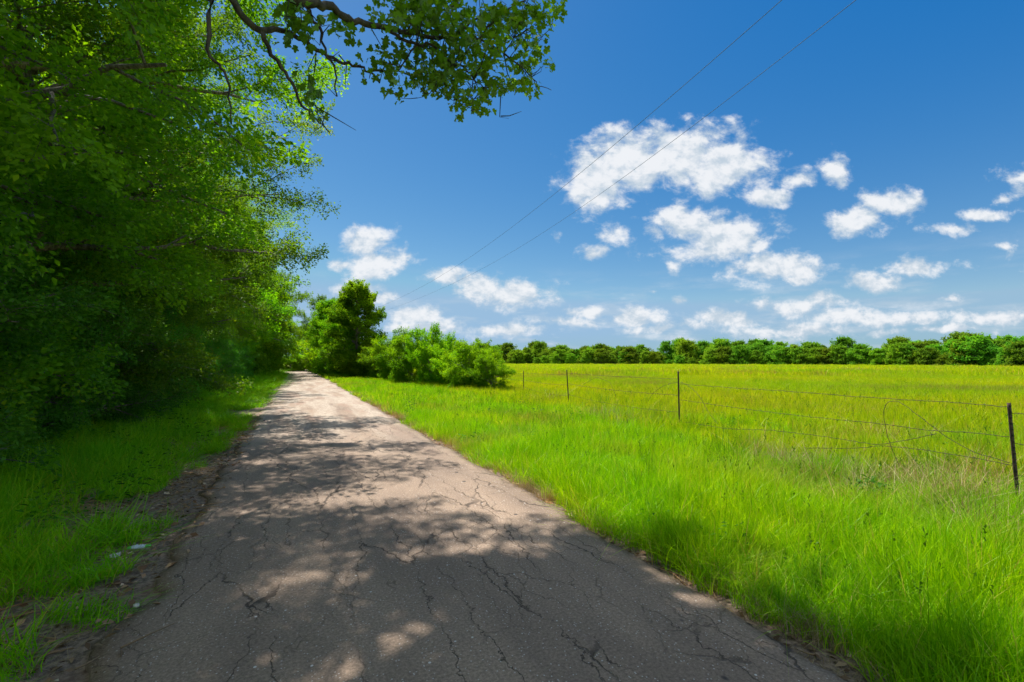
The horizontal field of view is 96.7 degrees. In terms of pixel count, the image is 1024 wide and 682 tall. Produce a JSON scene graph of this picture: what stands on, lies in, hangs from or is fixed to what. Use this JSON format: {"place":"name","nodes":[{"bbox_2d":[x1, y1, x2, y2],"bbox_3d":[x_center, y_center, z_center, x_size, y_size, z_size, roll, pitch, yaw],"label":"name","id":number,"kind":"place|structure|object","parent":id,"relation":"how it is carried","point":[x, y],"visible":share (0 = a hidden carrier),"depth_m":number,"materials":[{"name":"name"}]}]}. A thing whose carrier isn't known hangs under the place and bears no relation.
{"place":"outdoors","nodes":[
{"label":"outdoors","id":0,"kind":"place"},
{"bbox_2d":[0,364,901,681],"bbox_3d":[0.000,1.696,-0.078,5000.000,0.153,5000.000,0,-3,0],"label":"ground","id":1,"kind":"structure","parent":0,"point":[94,636],"depth_m":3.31,"materials":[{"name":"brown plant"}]},
{"bbox_2d":[0,260,114,456],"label":"shrub","id":2,"kind":"object","parent":1,"relation":"on","point":[41,394],"visible":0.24,"depth_m":7.82,"materials":[{"name":"green plant"}]},
{"bbox_2d":[0,215,140,479],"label":"shrub","id":3,"kind":"object","parent":1,"relation":"on","point":[10,304],"visible":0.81,"depth_m":6.22,"materials":[{"name":"green plant"}]},
{"bbox_2d":[1,251,144,452],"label":"shrub","id":4,"kind":"object","parent":1,"relation":"on","point":[69,416],"visible":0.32,"depth_m":9.13,"materials":[{"name":"green plant"}]},
{"bbox_2d":[0,25,167,240],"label":"broadleaf tree","id":5,"kind":"object","parent":1,"relation":"on","point":[75,119],"visible":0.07,"depth_m":11.92,"materials":[{"name":"green plant"}]},
{"bbox_2d":[1,1,166,205],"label":"broadleaf tree","id":6,"kind":"object","parent":1,"relation":"on","point":[46,74],"depth_m":14.73,"materials":[{"name":"green plant"}]},
{"bbox_2d":[32,334,170,423],"bbox_3d":[-10.845,0.953,12.022,3.229,2.993,3.341,2,-3,-31],"label":"shrub","id":7,"kind":"object","parent":1,"relation":"on","point":[136,406],"visible":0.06,"depth_m":11.89,"materials":[{"name":"green plant"}]},
{"bbox_2d":[11,255,203,428],"bbox_3d":[-10.149,0.122,10.767,4.409,4.633,4.722,-1,-3,15],"label":"shrub","id":8,"kind":"object","parent":1,"relation":"on","point":[127,401],"visible":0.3,"depth_m":11.01,"materials":[{"name":"green plant"}]},
{"bbox_2d":[8,47,215,407],"bbox_3d":[-14.110,-3.487,15.320,6.968,12.512,8.349,1,-3,-28],"label":"tree","id":9,"kind":"object","parent":1,"relation":"on","point":[176,319],"visible":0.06,"depth_m":15.17,"materials":[{"name":"green plant"}]},
{"bbox_2d":[59,270,191,409],"bbox_3d":[-11.927,0.094,13.751,4.320,5.140,3.955,-2,-3,36],"label":"shrub","id":10,"kind":"object","parent":1,"relation":"on","point":[174,335],"visible":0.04,"depth_m":13.94,"materials":[{"name":"green plant"}]},
{"bbox_2d":[1,0,280,346],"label":"broadleaf tree","id":11,"kind":"object","parent":1,"relation":"on","point":[203,324],"visible":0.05,"depth_m":18.96,"materials":[{"name":"green plant"}]},
{"bbox_2d":[0,364,296,681],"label":"verge grass","id":12,"kind":"structure","parent":1,"relation":"on","point":[79,463],"depth_m":5.34,"materials":[{"name":"green plant"}]},
{"bbox_2d":[9,126,296,384],"bbox_3d":[-18.341,-4.652,23.038,11.525,15.318,13.281,-2,-3,37],"label":"broadleaf tree","id":13,"kind":"object","parent":1,"relation":"on","point":[228,333],"visible":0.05,"depth_m":24.34,"materials":[{"name":"green plant"}]},
{"bbox_2d":[118,291,219,402],"bbox_3d":[-12.695,0.356,15.806,3.933,4.746,3.672,-1,-3,15],"label":"shrub","id":14,"kind":"object","parent":1,"relation":"on","point":[197,336],"visible":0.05,"depth_m":16.29,"materials":[{"name":"green plant"}]},
{"bbox_2d":[0,0,340,408],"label":"broadleaf tree","id":15,"kind":"object","parent":1,"relation":"on","point":[289,248],"visible":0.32,"depth_m":12.62,"materials":[{"name":"green plant"}]},
{"bbox_2d":[0,0,351,435],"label":"broadleaf tree","id":16,"kind":"object","parent":1,"relation":"on","point":[87,216],"visible":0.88,"depth_m":7.20,"materials":[{"name":"green plant"}]},
{"bbox_2d":[165,321,219,399],"bbox_3d":[-13.291,0.861,17.983,2.877,3.749,2.977,0,-3,-3],"label":"shrub","id":17,"kind":"object","parent":1,"relation":"on","point":[199,357],"visible":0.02,"depth_m":18.23,"materials":[{"name":"green plant"}]},
{"bbox_2d":[179,324,230,391],"bbox_3d":[-15.830,0.926,22.570,3.163,3.989,3.388,-2,-4,43],"label":"shrub","id":18,"kind":"object","parent":1,"relation":"on","point":[215,351],"visible":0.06,"depth_m":22.82,"materials":[{"name":"green plant"}]},
{"bbox_2d":[192,325,224,391],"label":"shrub","id":19,"kind":"object","parent":1,"relation":"on","point":[209,358],"visible":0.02,"depth_m":20.75,"materials":[{"name":"green plant"}]},
{"bbox_2d":[160,130,277,370],"bbox_3d":[-21.066,-4.913,27.656,11.842,16.270,12.474,2,-3,-31],"label":"broadleaf tree","id":20,"kind":"object","parent":1,"relation":"on","point":[259,326],"visible":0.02,"depth_m":29.22,"materials":[{"name":"green plant"}]},
{"bbox_2d":[206,337,244,387],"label":"shrub","id":21,"kind":"object","parent":1,"relation":"on","point":[224,344],"visible":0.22,"depth_m":25.08,"materials":[{"name":"green plant"}]},
{"bbox_2d":[208,331,252,384],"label":"shrub","id":22,"kind":"object","parent":1,"relation":"on","point":[232,351],"visible":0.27,"depth_m":27.51,"materials":[{"name":"green plant"}]},
{"bbox_2d":[233,330,259,380],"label":"shrub","id":23,"kind":"object","parent":1,"relation":"on","point":[251,357],"visible":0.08,"depth_m":33.09,"materials":[{"name":"green plant"}]},
{"bbox_2d":[211,205,296,381],"bbox_3d":[-23.131,-3.967,33.471,12.056,16.169,12.462,-1,-3,24],"label":"broadleaf tree","id":24,"kind":"object","parent":1,"relation":"on","point":[265,337],"visible":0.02,"depth_m":34.45,"materials":[{"name":"green plant"}]},
{"bbox_2d":[215,218,303,374],"bbox_3d":[-25.157,-4.503,39.245,12.073,16.535,13.646,-1,-3,24],"label":"broadleaf tree","id":25,"kind":"object","parent":1,"relation":"on","point":[261,360],"visible":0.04,"depth_m":39.96,"materials":[{"name":"green plant"}]},
{"bbox_2d":[230,216,318,375],"bbox_3d":[-27.589,-3.983,44.889,12.998,17.432,13.435,-2,-4,43],"label":"broadleaf tree","id":26,"kind":"object","parent":1,"relation":"on","point":[268,347],"visible":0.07,"depth_m":45.47,"materials":[{"name":"green plant"}]},
{"bbox_2d":[251,267,306,370],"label":"broadleaf tree","id":27,"kind":"object","parent":1,"relation":"on","point":[297,332],"visible":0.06,"depth_m":57.41,"materials":[{"name":"green plant"}]},
{"bbox_2d":[256,242,313,372],"bbox_3d":[-30.115,-4.085,51.634,13.894,16.835,12.292,-1,-3,13],"label":"broadleaf tree","id":28,"kind":"object","parent":1,"relation":"on","point":[299,296],"visible":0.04,"depth_m":52.68,"materials":[{"name":"green plant"}]},
{"bbox_2d":[269,268,308,368],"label":"broadleaf tree","id":29,"kind":"object","parent":1,"relation":"on","point":[285,358],"depth_m":65.44,"materials":[{"name":"green plant"}]},
{"bbox_2d":[283,355,298,370],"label":"bush","id":30,"kind":"object","parent":1,"relation":"on","point":[291,361],"visible":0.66,"depth_m":81.45,"materials":[{"name":"green plant"}]},
{"bbox_2d":[293,358,306,370],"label":"bush","id":31,"kind":"object","parent":1,"relation":"on","point":[298,367],"visible":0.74,"depth_m":80.96,"materials":[{"name":"green plant"}]},
{"bbox_2d":[289,293,336,373],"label":"broadleaf tree","id":32,"kind":"object","parent":1,"relation":"on","point":[314,301],"visible":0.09,"depth_m":65.10,"materials":[{"name":"green plant"}]},
{"bbox_2d":[293,298,336,376],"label":"broadleaf tree","id":33,"kind":"object","parent":1,"relation":"on","point":[320,369],"visible":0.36,"depth_m":53.63,"materials":[{"name":"green plant"}]},
{"bbox_2d":[314,303,366,374],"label":"broadleaf tree","id":34,"kind":"object","parent":1,"relation":"on","point":[330,366],"visible":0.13,"depth_m":48.48,"materials":[{"name":"green plant"}]},
{"bbox_2d":[318,277,388,376],"bbox_3d":[-16.061,-1.077,46.037,6.701,10.464,6.333,1,-3,-26],"label":"broadleaf tree","id":35,"kind":"object","parent":1,"relation":"on","point":[354,298],"visible":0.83,"depth_m":44.92,"materials":[{"name":"green plant"}]},
{"bbox_2d":[354,345,378,376],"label":"bush","id":36,"kind":"object","parent":1,"relation":"on","point":[365,373],"visible":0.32,"depth_m":45.05,"materials":[{"name":"green plant"}]},
{"bbox_2d":[357,345,398,377],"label":"bush","id":37,"kind":"object","parent":1,"relation":"on","point":[366,358],"visible":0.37,"depth_m":40.12,"materials":[{"name":"green plant"}]},
{"bbox_2d":[205,0,567,133],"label":"oak tree","id":38,"kind":"object","parent":1,"relation":"on","point":[427,14],"visible":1,"depth_m":4.17,"materials":[{"name":"green plant"}]},
{"bbox_2d":[367,325,411,378],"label":"bush","id":39,"kind":"object","parent":1,"relation":"on","point":[379,352],"visible":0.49,"depth_m":36.49,"materials":[{"name":"green plant"}]},
{"bbox_2d":[385,332,433,382],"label":"bush","id":40,"kind":"object","parent":1,"relation":"on","point":[399,341],"visible":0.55,"depth_m":32.21,"materials":[{"name":"green plant"}]},
{"bbox_2d":[404,321,454,383],"bbox_3d":[-5.498,1.023,29.908,3.399,4.694,3.995,0,-3,-1],"label":"bush","id":41,"kind":"object","parent":1,"relation":"on","point":[423,350],"visible":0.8,"depth_m":29.72,"materials":[{"name":"green plant"}]},
{"bbox_2d":[413,330,457,373],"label":"bush","id":42,"kind":"object","parent":1,"relation":"on","point":[450,349],"visible":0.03,"depth_m":34.96,"materials":[{"name":"green plant"}]},
{"bbox_2d":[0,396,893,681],"bbox_3d":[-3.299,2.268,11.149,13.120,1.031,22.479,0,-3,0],"label":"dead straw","id":43,"kind":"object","parent":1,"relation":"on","point":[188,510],"visible":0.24,"depth_m":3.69,"materials":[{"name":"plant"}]},
{"bbox_2d":[427,349,466,385],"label":"bush","id":44,"kind":"object","parent":1,"relation":"on","point":[434,366],"visible":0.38,"depth_m":27.47,"materials":[{"name":"green plant"}]},
{"bbox_2d":[438,337,494,388],"bbox_3d":[-2.626,1.406,25.509,3.435,3.342,3.410,-1,-3,14],"label":"bush","id":45,"kind":"object","parent":1,"relation":"on","point":[467,358],"visible":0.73,"depth_m":24.74,"materials":[{"name":"green plant"}]},
{"bbox_2d":[451,338,504,381],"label":"bush","id":46,"kind":"object","parent":1,"relation":"on","point":[487,346],"visible":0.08,"depth_m":30.81,"materials":[{"name":"green plant"}]},
{"bbox_2d":[461,350,517,389],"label":"bush","id":47,"kind":"object","parent":1,"relation":"on","point":[487,363],"visible":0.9,"depth_m":23.09,"materials":[{"name":"green plant"}]},
{"bbox_2d":[499,342,517,362],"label":"distant tree","id":48,"kind":"object","parent":1,"relation":"on","point":[507,347],"visible":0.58,"depth_m":298.21,"materials":[{"name":"green plant"}]},
{"bbox_2d":[0,391,1020,554],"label":"verge weeds","id":49,"kind":"object","parent":1,"relation":"on","point":[139,482],"visible":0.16,"depth_m":5.81,"materials":[{"name":"green plant"}]},
{"bbox_2d":[511,349,524,363],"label":"distant bush","id":50,"kind":"object","parent":1,"relation":"on","point":[518,353],"visible":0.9,"depth_m":263.57,"materials":[{"name":"green plant"}]},
{"bbox_2d":[521,347,534,363],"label":"distant tree","id":51,"kind":"object","parent":1,"relation":"on","point":[529,355],"visible":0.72,"depth_m":273.05,"materials":[{"name":"green plant"}]},
{"bbox_2d":[530,340,547,356],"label":"distant tree","id":52,"kind":"object","parent":1,"relation":"on","point":[538,346],"visible":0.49,"depth_m":289.30,"materials":[{"name":"green plant"}]},
{"bbox_2d":[549,348,568,363],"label":"distant bush","id":53,"kind":"object","parent":1,"relation":"on","point":[558,353],"visible":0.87,"depth_m":252.68,"materials":[{"name":"green plant"}]},
{"bbox_2d":[564,353,577,363],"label":"distant bush","id":54,"kind":"object","parent":1,"relation":"on","point":[570,358],"visible":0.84,"depth_m":249.51,"materials":[{"name":"green plant"}]},
{"bbox_2d":[579,348,595,363],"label":"distant bush","id":55,"kind":"object","parent":1,"relation":"on","point":[588,353],"visible":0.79,"depth_m":243.75,"materials":[{"name":"green plant"}]},
{"bbox_2d":[590,348,609,363],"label":"distant bush","id":56,"kind":"object","parent":1,"relation":"on","point":[598,354],"visible":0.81,"depth_m":240.42,"materials":[{"name":"green plant"}]},
{"bbox_2d":[619,346,639,363],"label":"distant bush","id":57,"kind":"object","parent":1,"relation":"on","point":[630,351],"visible":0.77,"depth_m":232.10,"materials":[{"name":"green plant"}]},
{"bbox_2d":[638,350,654,363],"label":"distant bush","id":58,"kind":"object","parent":1,"relation":"on","point":[643,353],"visible":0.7,"depth_m":227.62,"materials":[{"name":"green plant"}]},
{"bbox_2d":[644,351,662,363],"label":"distant bush","id":59,"kind":"object","parent":1,"relation":"on","point":[652,355],"visible":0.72,"depth_m":225.70,"materials":[{"name":"green plant"}]},
{"bbox_2d":[657,340,674,362],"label":"distant tree","id":60,"kind":"object","parent":1,"relation":"on","point":[665,349],"visible":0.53,"depth_m":264.29,"materials":[{"name":"green plant"}]},
{"bbox_2d":[320,373,1022,441],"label":"verge grass","id":61,"kind":"structure","parent":1,"relation":"on","point":[357,385],"depth_m":16.86,"materials":[{"name":"green plant"}]},
{"bbox_2d":[673,338,699,363],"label":"distant tree","id":62,"kind":"object","parent":1,"relation":"on","point":[686,348],"visible":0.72,"depth_m":233.61,"materials":[{"name":"green plant"}]},
{"bbox_2d":[353,384,1023,654],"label":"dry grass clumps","id":63,"kind":"object","parent":1,"relation":"on","point":[816,632],"visible":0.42,"depth_m":5.58,"materials":[{"name":"green plant"}]},
{"bbox_2d":[365,376,1023,499],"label":"tall grass clumps","id":64,"kind":"object","parent":1,"relation":"on","point":[719,440],"visible":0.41,"depth_m":7.41,"materials":[{"name":"green plant"}]},
{"bbox_2d":[381,363,1023,376],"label":"field grass","id":65,"kind":"structure","parent":1,"relation":"on","point":[686,368],"depth_m":62.42,"materials":[{"name":"green plant"}]},
{"bbox_2d":[386,382,1023,633],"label":"grass stalks","id":66,"kind":"object","parent":1,"relation":"on","point":[894,539],"depth_m":7.42,"materials":[{"name":"green plant"}]},
{"bbox_2d":[392,398,1023,681],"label":"verge grass","id":67,"kind":"structure","parent":1,"relation":"on","point":[969,637],"depth_m":3.92,"materials":[{"name":"green plant"}]},
{"bbox_2d":[698,347,721,364],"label":"distant bush","id":68,"kind":"object","parent":1,"relation":"on","point":[708,355],"visible":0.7,"depth_m":209.32,"materials":[{"name":"green plant"}]},
{"bbox_2d":[409,370,1023,480],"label":"field grass","id":69,"kind":"structure","parent":1,"relation":"on","point":[1006,386],"depth_m":14.71,"materials":[{"name":"green plant"}]},
{"bbox_2d":[703,337,732,361],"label":"distant tree","id":70,"kind":"object","parent":1,"relation":"on","point":[719,342],"visible":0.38,"depth_m":216.80,"materials":[{"name":"green plant"}]},
{"bbox_2d":[709,345,734,364],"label":"distant bush","id":71,"kind":"object","parent":1,"relation":"on","point":[723,352],"visible":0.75,"depth_m":205.04,"materials":[{"name":"green plant"}]},
{"bbox_2d":[728,344,751,364],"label":"distant bush","id":72,"kind":"object","parent":1,"relation":"on","point":[740,356],"visible":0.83,"depth_m":200.63,"materials":[{"name":"green plant"}]},
{"bbox_2d":[747,349,763,363],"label":"distant bush","id":73,"kind":"object","parent":1,"relation":"on","point":[756,355],"visible":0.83,"depth_m":197.10,"materials":[{"name":"green plant"}]},
{"bbox_2d":[748,342,772,364],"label":"distant tree","id":74,"kind":"object","parent":1,"relation":"on","point":[760,347],"visible":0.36,"depth_m":204.56,"materials":[{"name":"green plant"}]},
{"bbox_2d":[751,338,773,350],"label":"distant tree","id":75,"kind":"object","parent":1,"relation":"on","point":[767,343],"visible":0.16,"depth_m":211.95,"materials":[{"name":"green plant"}]},
{"bbox_2d":[506,370,1023,497],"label":"barbed wire fence","id":76,"kind":"object","parent":1,"relation":"on","point":[1012,441],"visible":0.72,"depth_m":5.85,"materials":[{"name":"metal"}]},
{"bbox_2d":[765,345,788,364],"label":"distant bush","id":77,"kind":"object","parent":1,"relation":"on","point":[774,355],"visible":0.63,"depth_m":189.53,"materials":[{"name":"green plant"}]},
{"bbox_2d":[772,346,794,364],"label":"distant bush","id":78,"kind":"object","parent":1,"relation":"on","point":[787,349],"visible":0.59,"depth_m":187.88,"materials":[{"name":"green plant"}]},
{"bbox_2d":[787,347,807,364],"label":"distant bush","id":79,"kind":"object","parent":1,"relation":"on","point":[795,351],"visible":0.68,"depth_m":184.65,"materials":[{"name":"green plant"}]},
{"bbox_2d":[795,348,816,364],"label":"distant bush","id":80,"kind":"object","parent":1,"relation":"on","point":[805,351],"visible":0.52,"depth_m":182.34,"materials":[{"name":"green plant"}]},
{"bbox_2d":[800,340,820,353],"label":"distant tree","id":81,"kind":"object","parent":1,"relation":"on","point":[807,344],"visible":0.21,"depth_m":194.23,"materials":[{"name":"green plant"}]},
{"bbox_2d":[803,347,827,364],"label":"distant bush","id":82,"kind":"object","parent":1,"relation":"on","point":[813,350],"visible":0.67,"depth_m":179.08,"materials":[{"name":"green plant"}]},
{"bbox_2d":[815,347,838,364],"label":"distant bush","id":83,"kind":"object","parent":1,"relation":"on","point":[824,350],"visible":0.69,"depth_m":176.31,"materials":[{"name":"green plant"}]},
{"bbox_2d":[826,346,848,364],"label":"distant bush","id":84,"kind":"object","parent":1,"relation":"on","point":[836,358],"visible":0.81,"depth_m":172.75,"materials":[{"name":"green plant"}]},
{"bbox_2d":[828,336,856,348],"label":"distant tree","id":85,"kind":"object","parent":1,"relation":"on","point":[848,342],"visible":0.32,"depth_m":187.69,"materials":[{"name":"green plant"}]},
{"bbox_2d":[842,343,873,364],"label":"distant bush","id":86,"kind":"object","parent":1,"relation":"on","point":[861,349],"visible":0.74,"depth_m":167.01,"materials":[{"name":"green plant"}]},
{"bbox_2d":[854,474,889,495],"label":"weed","id":87,"kind":"object","parent":1,"relation":"on","point":[871,480],"visible":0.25,"depth_m":5.33,"materials":[{"name":"green plant"}]},
{"bbox_2d":[867,347,886,364],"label":"distant bush","id":88,"kind":"object","parent":1,"relation":"on","point":[878,355],"visible":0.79,"depth_m":161.79,"materials":[{"name":"green plant"}]},
{"bbox_2d":[881,338,905,356],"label":"distant tree","id":89,"kind":"object","parent":1,"relation":"on","point":[891,341],"visible":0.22,"depth_m":183.80,"materials":[{"name":"green plant"}]},
{"bbox_2d":[883,342,915,364],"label":"distant bush","id":90,"kind":"object","parent":1,"relation":"on","point":[893,351],"visible":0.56,"depth_m":156.10,"materials":[{"name":"green plant"}]},
{"bbox_2d":[895,346,918,364],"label":"distant bush","id":91,"kind":"object","parent":1,"relation":"on","point":[909,350],"visible":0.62,"depth_m":153.41,"materials":[{"name":"green plant"}]},
{"bbox_2d":[912,346,940,364],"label":"distant bush","id":92,"kind":"object","parent":1,"relation":"on","point":[927,354],"visible":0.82,"depth_m":148.04,"materials":[{"name":"green plant"}]},
{"bbox_2d":[925,343,947,362],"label":"distant tree","id":93,"kind":"object","parent":1,"relation":"on","point":[940,348],"visible":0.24,"depth_m":152.34,"materials":[{"name":"green plant"}]},
{"bbox_2d":[939,330,982,345],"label":"distant tree","id":94,"kind":"object","parent":1,"relation":"on","point":[955,335],"visible":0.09,"depth_m":160.71,"materials":[{"name":"green plant"}]},
{"bbox_2d":[942,336,992,364],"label":"distant bush","id":95,"kind":"object","parent":1,"relation":"on","point":[951,359],"visible":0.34,"depth_m":137.09,"materials":[{"name":"green plant"}]},
{"bbox_2d":[948,333,1003,365],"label":"distant bush","id":96,"kind":"object","parent":1,"relation":"on","point":[987,347],"visible":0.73,"depth_m":133.28,"materials":[{"name":"green plant"}]},
{"bbox_2d":[993,343,1022,364],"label":"distant bush","id":97,"kind":"object","parent":1,"relation":"on","point":[999,361],"visible":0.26,"depth_m":125.06,"materials":[{"name":"green plant"}]},
{"bbox_2d":[1000,340,1023,365],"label":"distant bush","id":98,"kind":"object","parent":1,"relation":"on","point":[1019,356],"visible":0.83,"depth_m":121.81,"materials":[{"name":"green plant"}]},
{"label":"utility pole","id":99,"kind":"object","parent":1,"relation":"on","visible":0},
{"bbox_2d":[380,0,781,306],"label":"power line","id":100,"kind":"object","parent":99,"relation":"attached to","point":[638,124],"visible":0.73,"depth_m":13.87,"materials":[{"name":"black metal"}]},
{"bbox_2d":[85,372,846,681],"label":"road","id":101,"kind":"structure","parent":0,"point":[357,540],"depth_m":3.31,"materials":[{"name":"grey asphalt"}]},
{"bbox_2d":[9,0,1023,352],"label":"sky","id":102,"kind":"structure","parent":0,"point":[866,186],"materials":[{"name":"blue"}]},
{"bbox_2d":[388,0,855,309],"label":"power line","id":103,"kind":"object","parent":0,"point":[694,124],"visible":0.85,"depth_m":13.90,"materials":[{"name":"black metal"}]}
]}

